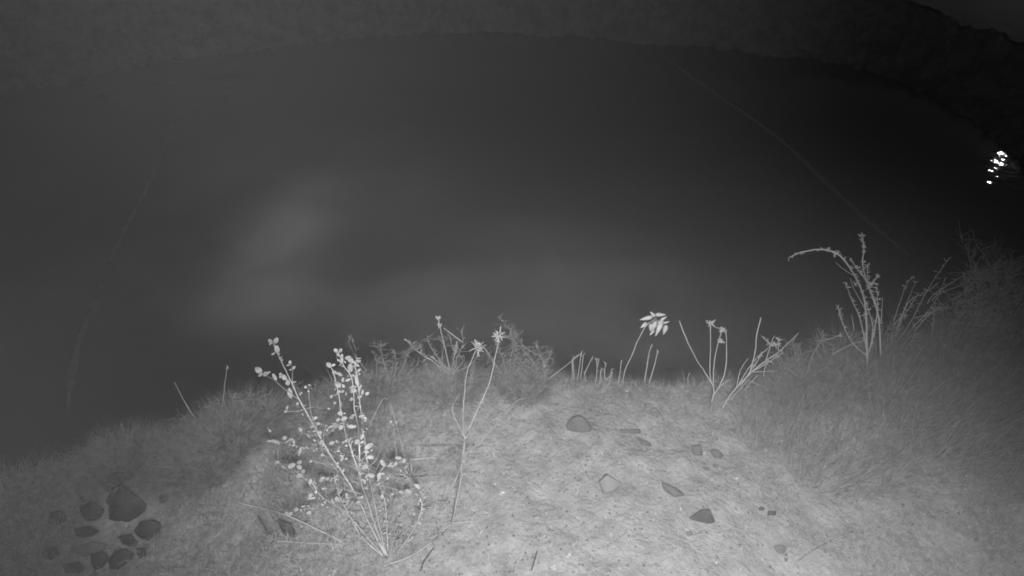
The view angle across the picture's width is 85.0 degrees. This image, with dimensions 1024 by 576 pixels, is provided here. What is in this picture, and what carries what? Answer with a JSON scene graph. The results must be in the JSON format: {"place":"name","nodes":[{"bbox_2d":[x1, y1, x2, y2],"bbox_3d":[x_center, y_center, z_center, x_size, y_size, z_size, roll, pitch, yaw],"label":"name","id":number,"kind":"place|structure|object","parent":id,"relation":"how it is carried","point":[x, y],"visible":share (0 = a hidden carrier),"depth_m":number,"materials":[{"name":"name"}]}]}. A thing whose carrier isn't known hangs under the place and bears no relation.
{"place":"outdoors","nodes":[
{"label":"outdoors","id":0,"kind":"place"},
{"bbox_2d":[0,30,1023,477],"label":"water","id":1,"kind":"structure","parent":0,"point":[566,198],"depth_m":8.67,"materials":[{"name":"black liquid"}]},
{"bbox_2d":[65,118,173,410],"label":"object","id":2,"kind":"structure","parent":1,"relation":"in","point":[75,353],"depth_m":7.27,"materials":[{"name":"grey"}]},
{"bbox_2d":[657,51,908,254],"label":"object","id":3,"kind":"structure","parent":1,"relation":"in","point":[826,182],"depth_m":9.92,"materials":[{"name":"grey"}]},
{"bbox_2d":[0,331,1023,575],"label":"ground","id":4,"kind":"structure","parent":0,"point":[562,535],"depth_m":2.34,"materials":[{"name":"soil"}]},
{"bbox_2d":[43,546,59,559],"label":"rock","id":5,"kind":"object","parent":4,"relation":"on","point":[49,554],"visible":0.79,"depth_m":2.18,"materials":[{"name":"grey stone"}]},
{"bbox_2d":[0,450,110,575],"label":"grass clump","id":6,"kind":"object","parent":4,"relation":"on","point":[44,530],"visible":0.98,"depth_m":2.25,"materials":[{"name":"grey plant"}]},
{"bbox_2d":[48,510,67,525],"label":"rock","id":7,"kind":"object","parent":4,"relation":"on","point":[57,513],"visible":0.66,"depth_m":2.28,"materials":[{"name":"grey stone"}]},
{"bbox_2d":[63,561,85,573],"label":"rock","id":8,"kind":"object","parent":4,"relation":"on","point":[75,565],"visible":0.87,"depth_m":2.14,"materials":[{"name":"grey stone"}]},
{"bbox_2d":[74,526,98,536],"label":"rock","id":9,"kind":"object","parent":4,"relation":"on","point":[85,531],"visible":0.98,"depth_m":2.23,"materials":[{"name":"grey stone"}]},
{"bbox_2d":[71,541,106,556],"bbox_3d":[-1.673,1.037,2.212,0.156,0.081,0.065,0,40,0],"label":"rock","id":10,"kind":"object","parent":4,"relation":"on","point":[95,547],"visible":0.66,"depth_m":2.19,"materials":[{"name":"grey stone"}]},
{"bbox_2d":[79,502,104,520],"bbox_3d":[-1.734,0.924,2.296,0.130,0.094,0.068,18,43,20],"label":"rock","id":11,"kind":"object","parent":4,"relation":"on","point":[88,511],"visible":0.79,"depth_m":2.27,"materials":[{"name":"grey stone"}]},
{"bbox_2d":[91,551,108,570],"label":"rock","id":12,"kind":"object","parent":4,"relation":"on","point":[101,557],"visible":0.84,"depth_m":2.15,"materials":[{"name":"grey stone"}]},
{"bbox_2d":[34,402,187,516],"bbox_3d":[-1.707,0.725,2.463,0.685,0.248,0.664,0,40,0],"label":"grass clump","id":13,"kind":"object","parent":4,"relation":"on","point":[104,461],"visible":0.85,"depth_m":2.41,"materials":[{"name":"grey plant"}]},
{"bbox_2d":[105,491,116,505],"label":"rock","id":14,"kind":"object","parent":4,"relation":"on","point":[109,499],"visible":0.7,"depth_m":2.30,"materials":[{"name":"grey stone"}]},
{"bbox_2d":[93,423,134,446],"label":"feathery weed","id":15,"kind":"object","parent":4,"relation":"on","point":[103,439],"visible":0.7,"depth_m":2.46,"materials":[{"name":"grey plant"}]},
{"bbox_2d":[102,472,132,492],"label":"grass","id":16,"kind":"structure","parent":4,"relation":"on","point":[119,480],"depth_m":2.33,"materials":[{"name":"grey plant"}]},
{"bbox_2d":[108,549,133,569],"bbox_3d":[-1.525,1.060,2.170,0.113,0.100,0.076,14,42,16],"label":"rock","id":17,"kind":"object","parent":4,"relation":"on","point":[121,555],"visible":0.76,"depth_m":2.15,"materials":[{"name":"grey stone"}]},
{"bbox_2d":[108,484,146,521],"bbox_3d":[-1.605,0.912,2.300,0.185,0.187,0.123,18,43,21],"label":"rock","id":18,"kind":"object","parent":4,"relation":"on","point":[118,511],"visible":0.75,"depth_m":2.26,"materials":[{"name":"grey stone"}]},
{"bbox_2d":[118,534,137,546],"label":"rock","id":19,"kind":"object","parent":4,"relation":"on","point":[127,539],"visible":0.9,"depth_m":2.19,"materials":[{"name":"grey stone"}]},
{"bbox_2d":[136,547,146,558],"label":"rock","id":20,"kind":"object","parent":4,"relation":"on","point":[143,550],"visible":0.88,"depth_m":2.15,"materials":[{"name":"grey stone"}]},
{"bbox_2d":[134,520,160,540],"bbox_3d":[-1.459,0.971,2.237,0.117,0.107,0.073,18,43,20],"label":"rock","id":21,"kind":"object","parent":4,"relation":"on","point":[147,529],"visible":0.78,"depth_m":2.21,"materials":[{"name":"grey stone"}]},
{"bbox_2d":[97,411,222,533],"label":"grass clump","id":22,"kind":"object","parent":4,"relation":"on","point":[142,475],"visible":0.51,"depth_m":2.38,"materials":[{"name":"grey plant"}]},
{"bbox_2d":[159,493,168,502],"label":"rock","id":23,"kind":"object","parent":4,"relation":"on","point":[162,497],"visible":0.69,"depth_m":2.31,"materials":[{"name":"grey stone"}]},
{"bbox_2d":[108,385,298,524],"bbox_3d":[-1.366,0.727,2.458,0.816,0.315,0.788,14,42,16],"label":"grass clump","id":24,"kind":"object","parent":4,"relation":"on","point":[240,440],"visible":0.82,"depth_m":2.40,"materials":[{"name":"grey plant"}]},
{"bbox_2d":[222,365,228,405],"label":"bare stalk","id":25,"kind":"object","parent":24,"relation":"on","point":[224,384],"visible":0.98,"depth_m":2.47,"materials":[{"name":"grey plant"}]},
{"bbox_2d":[152,509,270,575],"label":"grass clump","id":26,"kind":"object","parent":4,"relation":"on","point":[229,560],"visible":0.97,"depth_m":2.16,"materials":[{"name":"grey plant"}]},
{"bbox_2d":[163,385,271,426],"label":"grass","id":27,"kind":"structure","parent":4,"relation":"on","point":[243,400],"depth_m":2.54,"materials":[{"name":"grey plant"}]},
{"bbox_2d":[159,365,319,481],"bbox_3d":[-1.240,0.628,2.611,0.742,0.382,0.776,0,40,0],"label":"grass clump","id":28,"kind":"object","parent":4,"relation":"on","point":[277,414],"visible":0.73,"depth_m":2.54,"materials":[{"name":"grey plant"}]},
{"bbox_2d":[174,382,194,417],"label":"bare stalk","id":29,"kind":"object","parent":28,"relation":"on","point":[183,400],"visible":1,"depth_m":2.40,"materials":[{"name":"grey plant"}]},
{"bbox_2d":[257,516,268,534],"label":"rock","id":30,"kind":"object","parent":4,"relation":"on","point":[261,522],"visible":0.56,"depth_m":2.33,"materials":[{"name":"grey stone"}]},
{"bbox_2d":[265,510,276,534],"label":"rock","id":31,"kind":"object","parent":4,"relation":"on","point":[267,514],"visible":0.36,"depth_m":2.38,"materials":[{"name":"stone"}]},
{"bbox_2d":[264,532,279,546],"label":"spiky weed","id":32,"kind":"object","parent":4,"relation":"on","point":[272,540],"visible":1,"depth_m":2.19,"materials":[{"name":"grey plant"}]},
{"bbox_2d":[255,480,318,554],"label":"grass clump","id":33,"kind":"object","parent":4,"relation":"on","point":[284,508],"visible":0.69,"depth_m":2.30,"materials":[{"name":"grey plant"}]},
{"bbox_2d":[277,519,297,537],"bbox_3d":[-0.904,0.972,2.246,0.045,0.101,0.105,-31,49,-32],"label":"rock","id":34,"kind":"object","parent":4,"relation":"on","point":[286,527],"visible":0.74,"depth_m":2.22,"materials":[{"name":"grey stone"}]},
{"bbox_2d":[232,500,342,541],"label":"twig","id":35,"kind":"object","parent":4,"relation":"on","point":[288,516],"visible":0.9,"depth_m":2.24,"materials":[{"name":"grey wood"}]},
{"bbox_2d":[284,378,323,414],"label":"feathery weed","id":36,"kind":"object","parent":4,"relation":"on","point":[312,396],"visible":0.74,"depth_m":2.66,"materials":[{"name":"grey plant"}]},
{"bbox_2d":[278,540,341,544],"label":"twig","id":37,"kind":"object","parent":4,"relation":"on","point":[307,542],"visible":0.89,"depth_m":2.20,"materials":[{"name":"grey wood"}]},
{"bbox_2d":[322,529,333,547],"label":"spiky weed","id":38,"kind":"object","parent":4,"relation":"on","point":[328,537],"visible":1,"depth_m":2.19,"materials":[{"name":"grey plant"}]},
{"bbox_2d":[255,337,425,558],"bbox_3d":[-0.675,0.619,2.154,0.496,0.698,0.752,-18,43,-21],"label":"leafy shrub","id":39,"kind":"object","parent":4,"relation":"on","point":[372,475],"visible":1,"depth_m":2.11,"materials":[{"name":"grey plant"}]},
{"bbox_2d":[303,352,429,453],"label":"grass clump","id":40,"kind":"object","parent":4,"relation":"on","point":[382,390],"visible":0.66,"depth_m":2.78,"materials":[{"name":"grey plant"}]},
{"bbox_2d":[346,334,390,383],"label":"feathery weed","id":41,"kind":"object","parent":4,"relation":"on","point":[365,366],"visible":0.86,"depth_m":2.78,"materials":[{"name":"grey plant"}]},
{"bbox_2d":[374,339,423,383],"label":"feathery weed","id":42,"kind":"object","parent":4,"relation":"on","point":[403,364],"visible":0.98,"depth_m":2.76,"materials":[{"name":"grey plant"}]},
{"bbox_2d":[391,528,406,546],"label":"spiky weed","id":43,"kind":"object","parent":4,"relation":"on","point":[397,536],"visible":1,"depth_m":2.18,"materials":[{"name":"grey plant"}]},
{"bbox_2d":[382,540,433,566],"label":"twig","id":44,"kind":"object","parent":4,"relation":"on","point":[408,556],"visible":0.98,"depth_m":2.15,"materials":[{"name":"grey wood"}]},
{"bbox_2d":[392,456,428,486],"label":"spiky weed","id":45,"kind":"object","parent":4,"relation":"on","point":[411,474],"visible":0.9,"depth_m":2.35,"materials":[{"name":"grey plant"}]},
{"bbox_2d":[414,501,430,513],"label":"spiky weed","id":46,"kind":"object","parent":4,"relation":"on","point":[418,509],"visible":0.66,"depth_m":2.27,"materials":[{"name":"grey plant"}]},
{"bbox_2d":[420,548,433,570],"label":"twig","id":47,"kind":"object","parent":4,"relation":"on","point":[425,559],"visible":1,"depth_m":2.15,"materials":[{"name":"grey wood"}]},
{"bbox_2d":[403,328,463,374],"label":"branching weed","id":48,"kind":"object","parent":4,"relation":"on","point":[455,347],"visible":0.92,"depth_m":2.76,"materials":[{"name":"grey plant"}]},
{"bbox_2d":[431,528,444,543],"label":"spiky weed","id":49,"kind":"object","parent":4,"relation":"on","point":[437,535],"visible":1,"depth_m":2.20,"materials":[{"name":"grey plant"}]},
{"bbox_2d":[411,444,468,447],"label":"twig","id":50,"kind":"object","parent":4,"relation":"on","point":[444,445],"visible":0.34,"depth_m":2.56,"materials":[{"name":"grey wood"}]},
{"bbox_2d":[436,316,449,368],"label":"budded stalk","id":51,"kind":"object","parent":4,"relation":"on","point":[438,318],"visible":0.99,"depth_m":2.71,"materials":[{"name":"grey plant"}]},
{"bbox_2d":[438,496,448,510],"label":"spiky weed","id":52,"kind":"object","parent":4,"relation":"on","point":[443,503],"visible":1,"depth_m":2.31,"materials":[{"name":"grey plant"}]},
{"bbox_2d":[414,323,482,374],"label":"feathery weed","id":53,"kind":"object","parent":4,"relation":"on","point":[439,359],"visible":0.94,"depth_m":2.75,"materials":[{"name":"grey plant"}]},
{"bbox_2d":[401,350,501,427],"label":"grass clump","id":54,"kind":"object","parent":4,"relation":"on","point":[450,375],"visible":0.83,"depth_m":2.77,"materials":[{"name":"grey plant"}]},
{"bbox_2d":[448,448,455,453],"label":"stone","id":55,"kind":"object","parent":4,"relation":"on","point":[451,450],"visible":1,"depth_m":2.52,"materials":[{"name":"grey stone"}]},
{"bbox_2d":[439,521,472,533],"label":"twig","id":56,"kind":"object","parent":4,"relation":"on","point":[455,522],"visible":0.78,"depth_m":2.27,"materials":[{"name":"grey wood"}]},
{"bbox_2d":[451,326,525,528],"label":"forked stalk","id":57,"kind":"object","parent":4,"relation":"on","point":[478,345],"visible":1,"depth_m":2.23,"materials":[{"name":"grey plant"}]},
{"bbox_2d":[483,326,529,380],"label":"feathery weed","id":58,"kind":"object","parent":4,"relation":"on","point":[490,360],"visible":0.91,"depth_m":2.73,"materials":[{"name":"grey plant"}]},
{"bbox_2d":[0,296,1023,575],"bbox_3d":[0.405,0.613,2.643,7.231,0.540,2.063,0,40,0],"label":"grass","id":59,"kind":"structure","parent":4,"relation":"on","point":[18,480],"depth_m":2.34,"materials":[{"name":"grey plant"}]},
{"bbox_2d":[495,313,553,385],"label":"feathery weed","id":60,"kind":"object","parent":4,"relation":"on","point":[540,356],"visible":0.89,"depth_m":2.75,"materials":[{"name":"grey plant"}]},
{"bbox_2d":[474,342,575,417],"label":"grass clump","id":61,"kind":"object","parent":4,"relation":"on","point":[519,377],"visible":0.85,"depth_m":2.76,"materials":[{"name":"grey plant"}]},
{"bbox_2d":[566,416,592,432],"bbox_3d":[0.318,0.645,2.628,0.131,0.110,0.074,0,40,0],"label":"stone","id":62,"kind":"object","parent":4,"relation":"on","point":[579,424],"visible":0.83,"depth_m":2.60,"materials":[{"name":"grey stone"}]},
{"bbox_2d":[599,475,620,494],"bbox_3d":[0.422,0.847,2.404,0.088,0.112,0.067,-20,44,-22],"label":"stone","id":63,"kind":"object","parent":4,"relation":"on","point":[608,484],"visible":0.91,"depth_m":2.38,"materials":[{"name":"grey stone"}]},
{"bbox_2d":[621,429,640,433],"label":"stone","id":64,"kind":"object","parent":4,"relation":"on","point":[631,431],"visible":1,"depth_m":2.61,"materials":[{"name":"grey stone"}]},
{"bbox_2d":[638,439,651,445],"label":"stone","id":65,"kind":"object","parent":4,"relation":"on","point":[644,443],"visible":1,"depth_m":2.56,"materials":[{"name":"grey stone"}]},
{"bbox_2d":[622,312,669,382],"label":"pod plant","id":66,"kind":"object","parent":4,"relation":"on","point":[659,324],"visible":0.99,"depth_m":2.67,"materials":[{"name":"white plant"}]},
{"bbox_2d":[644,344,652,382],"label":"upright stalk","id":67,"kind":"object","parent":4,"relation":"on","point":[647,365],"visible":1,"depth_m":2.78,"materials":[{"name":"grey plant"}]},
{"bbox_2d":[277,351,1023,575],"bbox_3d":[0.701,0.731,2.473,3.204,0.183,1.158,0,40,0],"label":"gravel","id":68,"kind":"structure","parent":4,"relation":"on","point":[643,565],"depth_m":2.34,"materials":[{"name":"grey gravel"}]},
{"bbox_2d":[648,349,658,383],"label":"upright stalk","id":69,"kind":"object","parent":4,"relation":"on","point":[653,367],"visible":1,"depth_m":2.78,"materials":[{"name":"grey plant"}]},
{"bbox_2d":[662,483,684,496],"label":"stone","id":70,"kind":"object","parent":4,"relation":"on","point":[673,491],"visible":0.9,"depth_m":2.37,"materials":[{"name":"grey stone"}]},
{"bbox_2d":[692,445,702,455],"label":"stone","id":71,"kind":"object","parent":4,"relation":"on","point":[697,450],"visible":1,"depth_m":2.53,"materials":[{"name":"grey stone"}]},
{"bbox_2d":[689,510,714,523],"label":"stone","id":72,"kind":"object","parent":4,"relation":"on","point":[705,516],"visible":0.93,"depth_m":2.28,"materials":[{"name":"grey stone"}]},
{"bbox_2d":[679,319,728,412],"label":"forked weed","id":73,"kind":"object","parent":4,"relation":"on","point":[721,330],"visible":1,"depth_m":2.58,"materials":[{"name":"grey plant"}]},
{"bbox_2d":[710,450,723,458],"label":"stone","id":74,"kind":"object","parent":4,"relation":"on","point":[716,454],"visible":1,"depth_m":2.53,"materials":[{"name":"grey stone"}]},
{"bbox_2d":[721,317,798,409],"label":"bare weed","id":75,"kind":"object","parent":4,"relation":"on","point":[766,361],"visible":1,"depth_m":2.62,"materials":[{"name":"grey plant"}]},
{"bbox_2d":[680,356,840,470],"bbox_3d":[1.237,0.556,2.628,0.781,0.215,0.772,0,40,0],"label":"grass clump","id":76,"kind":"object","parent":4,"relation":"on","point":[756,419],"visible":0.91,"depth_m":2.63,"materials":[{"name":"grey plant"}]},
{"bbox_2d":[767,511,776,515],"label":"stone","id":77,"kind":"object","parent":4,"relation":"on","point":[771,513],"visible":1,"depth_m":2.30,"materials":[{"name":"grey stone"}]},
{"bbox_2d":[774,544,786,552],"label":"stone","id":78,"kind":"object","parent":4,"relation":"on","point":[780,548],"visible":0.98,"depth_m":2.19,"materials":[{"name":"grey stone"}]},
{"bbox_2d":[768,325,840,382],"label":"feathery weed","id":79,"kind":"object","parent":4,"relation":"on","point":[793,344],"visible":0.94,"depth_m":2.67,"materials":[{"name":"grey plant"}]},
{"bbox_2d":[738,337,891,443],"bbox_3d":[1.458,0.442,2.719,0.777,0.253,0.716,24,45,25],"label":"grass clump","id":80,"kind":"object","parent":4,"relation":"on","point":[803,368],"visible":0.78,"depth_m":2.71,"materials":[{"name":"grey plant"}]},
{"bbox_2d":[796,530,853,562],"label":"twig","id":81,"kind":"object","parent":4,"relation":"on","point":[822,546],"visible":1,"depth_m":2.18,"materials":[{"name":"grey wood"}]},
{"bbox_2d":[788,232,882,373],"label":"arching weed","id":82,"kind":"object","parent":4,"relation":"on","point":[865,305],"visible":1,"depth_m":2.50,"materials":[{"name":"grey plant"}]},
{"bbox_2d":[720,319,1019,560],"bbox_3d":[1.561,0.576,2.479,1.424,0.349,1.472,0,40,0],"label":"grass clump","id":83,"kind":"object","parent":4,"relation":"on","point":[876,474],"visible":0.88,"depth_m":2.44,"materials":[{"name":"grey plant"}]},
{"bbox_2d":[839,314,924,362],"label":"feathery weed","id":84,"kind":"object","parent":4,"relation":"on","point":[888,335],"visible":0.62,"depth_m":2.77,"materials":[{"name":"grey plant"}]},
{"bbox_2d":[772,307,1016,467],"bbox_3d":[1.800,0.402,2.679,1.177,0.328,1.165,0,40,0],"label":"grass clump","id":85,"kind":"object","parent":4,"relation":"on","point":[844,355],"visible":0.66,"depth_m":2.64,"materials":[{"name":"grey plant"}]},
{"bbox_2d":[790,294,1023,488],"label":"grass clump","id":86,"kind":"object","parent":4,"relation":"on","point":[983,460],"visible":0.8,"depth_m":2.48,"materials":[{"name":"grey plant"}]},
{"bbox_2d":[889,257,998,350],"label":"fan weed","id":87,"kind":"object","parent":4,"relation":"on","point":[904,315],"visible":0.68,"depth_m":2.80,"materials":[{"name":"grey plant"}]},
{"bbox_2d":[869,259,1023,441],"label":"grass clump","id":88,"kind":"object","parent":4,"relation":"on","point":[959,335],"visible":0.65,"depth_m":2.75,"materials":[{"name":"grey plant"}]},
{"bbox_2d":[871,321,1023,514],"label":"grass clump","id":89,"kind":"object","parent":4,"relation":"on","point":[1013,477],"visible":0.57,"depth_m":2.40,"materials":[{"name":"grey plant"}]},
{"bbox_2d":[936,249,1023,346],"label":"fuzzy bush","id":90,"kind":"object","parent":4,"relation":"on","point":[991,269],"visible":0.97,"depth_m":2.68,"materials":[{"name":"grey plant"}]},
{"bbox_2d":[951,221,1022,317],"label":"dim bush","id":91,"kind":"object","parent":4,"relation":"on","point":[981,250],"visible":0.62,"depth_m":2.79,"materials":[{"name":"grey plant"}]},
{"bbox_2d":[0,0,1023,170],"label":"bank","id":92,"kind":"structure","parent":0,"point":[127,35],"depth_m":14.53,"materials":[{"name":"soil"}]},
{"bbox_2d":[907,0,1023,42],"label":"sky","id":93,"kind":"structure","parent":0,"point":[1007,16],"depth_m":14.05,"materials":[{"name":"black"}]}
]}

